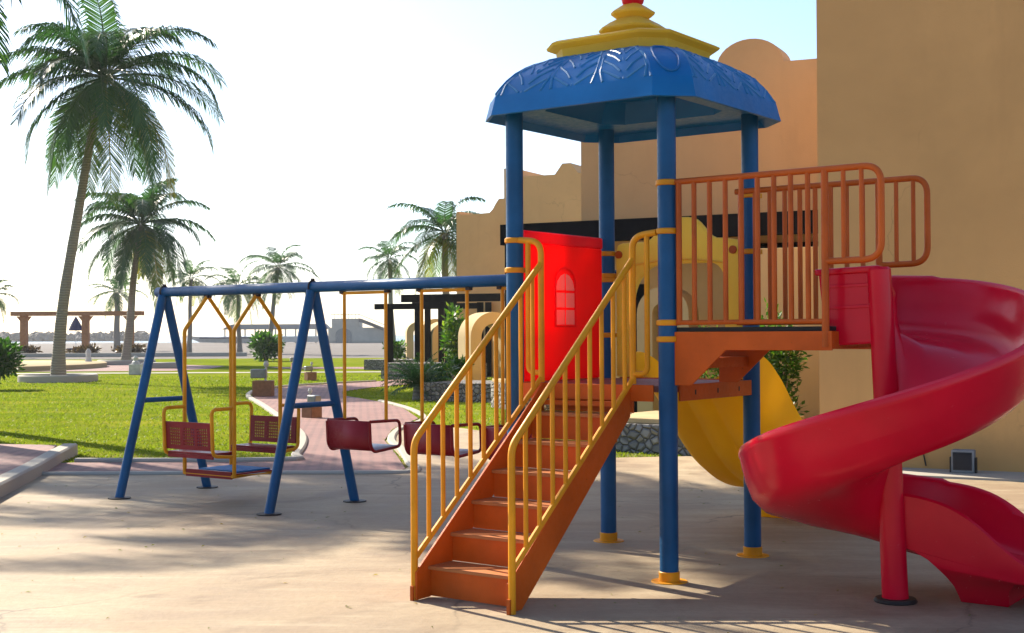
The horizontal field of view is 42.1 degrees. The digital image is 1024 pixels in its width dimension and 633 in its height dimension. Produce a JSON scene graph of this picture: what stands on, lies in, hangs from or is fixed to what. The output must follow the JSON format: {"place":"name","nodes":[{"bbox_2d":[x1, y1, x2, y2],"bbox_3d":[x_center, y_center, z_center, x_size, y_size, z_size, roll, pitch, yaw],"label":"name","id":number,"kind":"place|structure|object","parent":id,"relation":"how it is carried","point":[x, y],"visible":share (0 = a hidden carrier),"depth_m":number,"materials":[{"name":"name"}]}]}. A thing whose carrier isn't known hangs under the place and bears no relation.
{"place":"outdoors","nodes":[
{"label":"outdoors","id":0,"kind":"place"},
{"bbox_2d":[0,444,56,474],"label":"raised pavement","id":1,"kind":"structure","parent":0,"point":[12,456],"depth_m":15.71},
{"bbox_2d":[12,360,106,371],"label":"round plaza","id":2,"kind":"structure","parent":0,"point":[37,365],"depth_m":61.26,"materials":[{"name":"beige concrete"}]},
{"bbox_2d":[25,365,221,371],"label":"plaza path","id":3,"kind":"structure","parent":0,"point":[124,367],"depth_m":61.10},
{"bbox_2d":[85,349,91,361],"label":"white bollard","id":4,"kind":"object","parent":3,"relation":"on","point":[88,356],"visible":0.56,"depth_m":65.87,"materials":[{"name":"paint"}]},
{"bbox_2d":[17,352,246,356],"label":"wall","id":5,"kind":"structure","parent":0,"point":[133,354],"depth_m":97.17,"materials":[{"name":"concrete"}]},
{"bbox_2d":[10,371,380,373],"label":"garden path","id":6,"kind":"structure","parent":0,"point":[192,372],"depth_m":54.07,"materials":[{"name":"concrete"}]},
{"bbox_2d":[13,335,414,342],"bbox_3d":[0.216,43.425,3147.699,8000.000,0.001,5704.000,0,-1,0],"label":"sea","id":7,"kind":"structure","parent":0,"point":[164,339],"depth_m":407.61,"materials":[{"name":"blue liquid"}]},
{"bbox_2d":[0,330,149,341],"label":"breakwater","id":8,"kind":"object","parent":7,"relation":"in","point":[77,336],"visible":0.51,"depth_m":424.56,"materials":[{"name":"grey stone"}]},
{"bbox_2d":[192,336,258,342],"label":"moored boat","id":9,"kind":"object","parent":7,"relation":"on","point":[216,339],"visible":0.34,"depth_m":239.30,"materials":[{"name":"white paint"}]},
{"bbox_2d":[15,341,414,359],"bbox_3d":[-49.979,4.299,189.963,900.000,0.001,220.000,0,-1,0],"label":"beach","id":10,"kind":"structure","parent":0,"point":[357,350],"depth_m":139.30,"materials":[{"name":"beige sand"}]},
{"bbox_2d":[0,279,19,323],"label":"palm tree","id":11,"kind":"object","parent":10,"relation":"on","point":[2,307],"visible":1,"depth_m":95.04,"materials":[{"name":"green plant"}]},
{"bbox_2d":[18,343,42,352],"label":"hedge bush","id":12,"kind":"object","parent":10,"relation":"on","point":[29,349],"visible":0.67,"depth_m":98.72,"materials":[{"name":"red plant"}]},
{"bbox_2d":[68,317,81,330],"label":"beach umbrella","id":13,"kind":"object","parent":10,"relation":"on","point":[75,325],"visible":0.85,"depth_m":117.64,"materials":[{"name":"blue fabric"}]},
{"bbox_2d":[10,311,143,345],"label":"orange pergola","id":14,"kind":"object","parent":10,"relation":"on","point":[85,317],"visible":0.74,"depth_m":105.73,"materials":[{"name":"orange wood"}]},
{"bbox_2d":[66,343,101,352],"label":"hedge bush","id":15,"kind":"object","parent":10,"relation":"on","point":[83,348],"visible":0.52,"depth_m":98.74,"materials":[{"name":"red plant"}]},
{"bbox_2d":[85,275,147,349],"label":"palm tree","id":16,"kind":"object","parent":10,"relation":"on","point":[115,301],"visible":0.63,"depth_m":134.73,"materials":[{"name":"green plant"}]},
{"bbox_2d":[111,343,146,352],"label":"hedge bush","id":17,"kind":"object","parent":10,"relation":"on","point":[137,348],"visible":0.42,"depth_m":98.72,"materials":[{"name":"red plant"}]},
{"bbox_2d":[163,259,222,352],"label":"palm tree","id":18,"kind":"object","parent":10,"relation":"on","point":[192,282],"visible":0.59,"depth_m":111.83,"materials":[{"name":"green plant"}]},
{"bbox_2d":[204,260,262,351],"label":"palm tree","id":19,"kind":"object","parent":10,"relation":"on","point":[237,303],"visible":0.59,"depth_m":111.78,"materials":[{"name":"green plant"}]},
{"bbox_2d":[221,324,329,342],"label":"beach pavilion","id":20,"kind":"structure","parent":10,"relation":"on","point":[254,327],"depth_m":260.00,"materials":[{"name":"white paint"}]},
{"bbox_2d":[238,244,320,335],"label":"palm tree","id":21,"kind":"object","parent":10,"relation":"on","point":[274,275],"visible":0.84,"depth_m":104.59,"materials":[{"name":"green plant"}]},
{"bbox_2d":[47,379,417,471],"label":"brick path","id":22,"kind":"structure","parent":0,"point":[318,454],"depth_m":17.93,"materials":[{"name":"pink brick"}]},
{"bbox_2d":[250,361,274,396],"bbox_3d":[-6.156,1.537,32.783,0.540,0.880,0.400,0,-1,0],"label":"garden light","id":23,"kind":"object","parent":22,"relation":"on","point":[265,387],"visible":0.97,"depth_m":32.58,"materials":[{"name":"stone"}]},
{"bbox_2d":[302,388,321,417],"bbox_3d":[-3.627,1.577,24.169,0.335,0.546,0.248,-1,-1,42],"label":"garden light","id":24,"kind":"object","parent":22,"relation":"on","point":[314,412],"visible":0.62,"depth_m":24.08,"materials":[{"name":"concrete"}]},
{"bbox_2d":[272,367,363,368],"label":"side path","id":25,"kind":"structure","parent":0,"point":[323,367],"depth_m":61.15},
{"bbox_2d":[0,358,690,469],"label":"lawn","id":26,"kind":"structure","parent":0,"point":[246,365],"depth_m":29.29,"materials":[{"name":"plant"}]},
{"bbox_2d":[0,336,26,383],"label":"leafy bush","id":27,"kind":"object","parent":26,"relation":"on","point":[9,352],"visible":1,"depth_m":37.85,"materials":[{"name":"green plant"}]},
{"bbox_2d":[0,0,90,87],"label":"palm tree","id":28,"kind":"object","parent":26,"relation":"on","point":[66,4],"visible":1,"depth_m":21.94,"materials":[{"name":"green plant"}]},
{"bbox_2d":[17,373,97,382],"bbox_3d":[-15.170,2.068,44.477,2.560,0.260,2.560,0,-1,0],"label":"planter","id":29,"kind":"object","parent":26,"relation":"on","point":[66,378],"visible":0.84,"depth_m":43.44,"materials":[{"name":"concrete"}]},
{"bbox_2d":[0,0,229,374],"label":"palm tree","id":30,"kind":"object","parent":26,"relation":"on","point":[104,98],"visible":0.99,"depth_m":43.85,"materials":[{"name":"green plant"}]},
{"bbox_2d":[97,359,155,364],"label":"planter","id":31,"kind":"object","parent":26,"relation":"on","point":[118,362],"visible":0.45,"depth_m":68.57,"materials":[{"name":"concrete"}]},
{"bbox_2d":[129,356,142,374],"bbox_3d":[-14.701,1.905,51.980,0.440,0.740,0.400,0,-1,0],"label":"white bollard","id":32,"kind":"object","parent":26,"relation":"on","point":[135,367],"visible":0.92,"depth_m":51.78,"materials":[{"name":"paint"}]},
{"bbox_2d":[72,178,215,359],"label":"palm tree","id":33,"kind":"object","parent":26,"relation":"on","point":[137,244],"visible":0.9,"depth_m":69.35,"materials":[{"name":"green plant"}]},
{"bbox_2d":[142,362,176,367],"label":"stone block","id":34,"kind":"structure","parent":26,"relation":"on","point":[164,364],"depth_m":61.48,"materials":[{"name":"concrete"}]},
{"bbox_2d":[74,380,375,462],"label":"path kerb","id":35,"kind":"structure","parent":26,"relation":"on","point":[296,455],"depth_m":15.80,"materials":[{"name":"concrete"}]},
{"bbox_2d":[42,400,426,475],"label":"path kerb","id":36,"kind":"structure","parent":26,"relation":"on","point":[391,440],"depth_m":14.40,"materials":[{"name":"concrete"}]},
{"bbox_2d":[246,329,284,361],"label":"round bush","id":37,"kind":"object","parent":26,"relation":"on","point":[265,347],"visible":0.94,"depth_m":77.37,"materials":[{"name":"green plant"}]},
{"bbox_2d":[304,362,316,380],"bbox_3d":[-6.756,1.827,44.468,0.378,0.616,0.280,0,-1,-34],"label":"garden light","id":38,"kind":"object","parent":26,"relation":"on","point":[310,376],"visible":0.99,"depth_m":44.37,"materials":[{"name":"stone"}]},
{"bbox_2d":[357,241,417,358],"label":"palm tree","id":39,"kind":"object","parent":26,"relation":"on","point":[391,266],"visible":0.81,"depth_m":81.84,"materials":[{"name":"green plant"}]},
{"bbox_2d":[364,359,413,369],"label":"planter wall","id":40,"kind":"structure","parent":26,"relation":"on","point":[372,364],"depth_m":57.09,"materials":[{"name":"stone"}]},
{"bbox_2d":[382,339,407,359],"bbox_3d":[-4.925,1.355,55.954,1.089,1.130,1.184,0,-1,0],"label":"corner bush","id":41,"kind":"object","parent":40,"relation":"on","point":[399,348],"visible":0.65,"depth_m":55.85,"materials":[{"name":"green plant"}]},
{"bbox_2d":[405,323,414,358],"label":"garden arch","id":42,"kind":"structure","parent":26,"relation":"on","point":[409,334],"depth_m":61.93,"materials":[{"name":"beige paint"}]},
{"bbox_2d":[379,351,452,399],"bbox_3d":[-2.170,1.392,30.775,1.815,1.177,1.839,0,-1,0],"label":"cycad","id":43,"kind":"object","parent":26,"relation":"on","point":[411,379],"visible":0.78,"depth_m":30.65,"materials":[{"name":"green plant"}]},
{"bbox_2d":[423,319,437,361],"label":"garden arch","id":44,"kind":"structure","parent":26,"relation":"on","point":[433,321],"depth_m":53.84,"materials":[{"name":"beige paint"}]},
{"bbox_2d":[381,362,486,380],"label":"planter wall","id":45,"kind":"structure","parent":26,"relation":"on","point":[393,372],"depth_m":45.15,"materials":[{"name":"stone"}]},
{"bbox_2d":[439,302,464,361],"bbox_3d":[-1.737,0.629,43.479,1.308,2.248,1.298,0,-1,15],"label":"bush","id":46,"kind":"object","parent":45,"relation":"on","point":[450,337],"visible":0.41,"depth_m":43.30,"materials":[{"name":"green plant"}]},
{"bbox_2d":[386,196,485,294],"bbox_3d":[-3.016,-1.352,58.107,5.093,7.805,5.430,0,-1,0],"label":"palm tree","id":47,"kind":"object","parent":26,"relation":"on","point":[445,242],"visible":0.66,"depth_m":57.48,"materials":[{"name":"green plant"}]},
{"bbox_2d":[431,322,444,361],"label":"garden arch","id":48,"kind":"structure","parent":26,"relation":"on","point":[434,338],"depth_m":49.86,"materials":[{"name":"beige paint"}]},
{"bbox_2d":[374,293,504,376],"bbox_3d":[-2.227,0.715,47.202,5.318,2.869,6.723,0,-1,0],"label":"black pergola","id":49,"kind":"object","parent":26,"relation":"on","point":[434,301],"visible":0.56,"depth_m":46.88,"materials":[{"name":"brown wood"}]},
{"bbox_2d":[441,355,473,376],"bbox_3d":[-1.423,1.309,35.171,0.901,0.670,0.813,0,-1,0],"label":"bush","id":50,"kind":"object","parent":26,"relation":"on","point":[460,362],"visible":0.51,"depth_m":35.05,"materials":[{"name":"green plant"}]},
{"bbox_2d":[424,380,491,402],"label":"planter wall","id":51,"kind":"structure","parent":26,"relation":"on","point":[436,391],"depth_m":29.95,"materials":[{"name":"stone"}]},
{"bbox_2d":[427,359,460,381],"bbox_3d":[-1.872,1.490,33.439,1.040,0.910,1.045,0,-1,-27],"label":"planter bush","id":52,"kind":"object","parent":51,"relation":"in","point":[446,366],"visible":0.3,"depth_m":33.25,"materials":[{"name":"green plant"}]},
{"bbox_2d":[456,198,504,376],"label":"building","id":53,"kind":"structure","parent":26,"relation":"on","point":[480,249],"depth_m":47.30,"materials":[{"name":"paint"}]},
{"bbox_2d":[458,312,504,379],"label":"garden arch","id":54,"kind":"structure","parent":26,"relation":"on","point":[479,322],"depth_m":40.95,"materials":[{"name":"beige paint"}]},
{"bbox_2d":[491,378,549,409],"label":"planter wall","id":55,"kind":"structure","parent":26,"relation":"on","point":[546,407],"depth_m":27.00,"materials":[{"name":"stone"}]},
{"bbox_2d":[504,163,580,273],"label":"step building","id":56,"kind":"structure","parent":26,"relation":"on","point":[556,197],"depth_m":35.40,"materials":[{"name":"paint"}]},
{"bbox_2d":[500,39,819,422],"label":"long building","id":57,"kind":"structure","parent":26,"relation":"on","point":[789,141],"depth_m":20.43,"materials":[{"name":"paint"}]},
{"bbox_2d":[634,284,643,411],"bbox_3d":[2.020,0.633,21.279,0.330,2.300,0.046,-1,-1,27],"label":"door","id":58,"kind":"structure","parent":57,"relation":"in","point":[640,292],"depth_m":21.27,"materials":[{"name":"black wood"}]},
{"bbox_2d":[760,242,812,248],"bbox_3d":[4.492,-0.796,20.029,2.600,0.660,0.056,-1,-1,27],"label":"window","id":59,"kind":"structure","parent":57,"relation":"in","point":[762,245],"depth_m":20.21,"materials":[{"name":"black glass"}]},
{"bbox_2d":[637,287,698,411],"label":"garden arch","id":60,"kind":"structure","parent":26,"relation":"on","point":[642,406],"depth_m":19.72,"materials":[{"name":"beige paint"}]},
{"bbox_2d":[616,411,803,455],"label":"planter wall","id":61,"kind":"structure","parent":26,"relation":"on","point":[639,432],"depth_m":16.80,"materials":[{"name":"stone"}]},
{"bbox_2d":[698,325,718,378],"bbox_3d":[2.671,0.738,17.598,0.891,1.293,0.493,0,-1,0],"label":"leafy plant","id":62,"kind":"object","parent":61,"relation":"on","point":[713,375],"visible":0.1,"depth_m":17.60,"materials":[{"name":"green plant"}]},
{"bbox_2d":[760,298,811,414],"bbox_3d":[3.282,0.771,16.914,1.087,2.050,0.794,0,-1,0],"label":"bush","id":63,"kind":"object","parent":26,"relation":"on","point":[785,369],"visible":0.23,"depth_m":16.77,"materials":[{"name":"green plant"}]},
{"bbox_2d":[328,314,383,342],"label":"beach building","id":64,"kind":"structure","parent":0,"point":[356,332],"depth_m":249.97,"materials":[{"name":"paint"}]},
{"bbox_2d":[336,328,351,342],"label":"door","id":65,"kind":"structure","parent":64,"relation":"in","point":[339,334],"depth_m":249.87,"materials":[{"name":"grey metal"}]},
{"bbox_2d":[0,0,816,335],"label":"sky","id":66,"kind":"structure","parent":0,"point":[336,114],"materials":[{"name":"white"}]},
{"bbox_2d":[0,428,1023,632],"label":"concrete pad","id":67,"kind":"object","parent":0,"point":[331,564],"visible":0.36,"depth_m":8.60,"materials":[{"name":"beige concrete"}]},
{"bbox_2d":[0,443,77,497],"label":"raised kerb","id":68,"kind":"structure","parent":67,"relation":"on","point":[12,480],"depth_m":14.19,"materials":[{"name":"concrete"}]},
{"bbox_2d":[108,270,615,515],"bbox_3d":[-1.292,0.663,11.268,5.250,2.004,1.260,-1,-1,36],"label":"swing set","id":69,"kind":"object","parent":67,"relation":"on","point":[312,288],"visible":0.94,"depth_m":11.72,"materials":[{"name":"blue paint"}]},
{"bbox_2d":[162,293,299,479],"bbox_3d":[-2.563,0.622,12.199,0.720,1.657,1.087,-1,-1,36],"label":"glider swing","id":70,"kind":"object","parent":69,"relation":"hanging from","point":[186,445],"visible":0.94,"depth_m":12.08,"materials":[{"name":"yellow paint"}]},
{"bbox_2d":[326,289,401,452],"bbox_3d":[-1.252,0.451,11.217,0.550,1.360,0.408,-1,-1,36],"label":"bucket swing","id":71,"kind":"object","parent":69,"relation":"hanging from","point":[345,432],"visible":1,"depth_m":11.09,"materials":[{"name":"yellow paint"}]},
{"bbox_2d":[403,287,481,457],"bbox_3d":[-0.557,0.440,10.711,0.550,1.360,0.408,-1,-1,36],"label":"bucket swing","id":72,"kind":"object","parent":69,"relation":"hanging from","point":[410,429],"visible":0.83,"depth_m":10.60,"materials":[{"name":"yellow paint"}]},
{"bbox_2d":[486,286,531,459],"bbox_3d":[0.106,0.431,10.228,0.550,1.360,0.408,-1,-1,36],"label":"bucket swing","id":73,"kind":"object","parent":69,"relation":"hanging from","point":[489,435],"visible":0.16,"depth_m":10.37,"materials":[{"name":"yellow paint"}]},
{"bbox_2d":[2,473,1007,632],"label":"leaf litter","id":74,"kind":"object","parent":67,"relation":"on","point":[376,574],"visible":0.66,"depth_m":9.31,"materials":[{"name":"brown plant"}]},
{"bbox_2d":[410,0,1023,614],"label":"play tower","id":75,"kind":"structure","parent":67,"relation":"on","point":[946,360],"depth_m":7.97,"materials":[{"name":"blue paint"}]},
{"bbox_2d":[816,0,1023,481],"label":"tall building","id":76,"kind":"structure","parent":67,"relation":"on","point":[931,92],"depth_m":14.45,"materials":[{"name":"paint"}]},
{"bbox_2d":[949,449,977,472],"bbox_3d":[4.757,1.523,14.019,0.270,0.240,0.158,-1,-1,27],"label":"floodlight","id":77,"kind":"object","parent":76,"relation":"on","point":[962,460],"visible":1,"depth_m":13.95,"materials":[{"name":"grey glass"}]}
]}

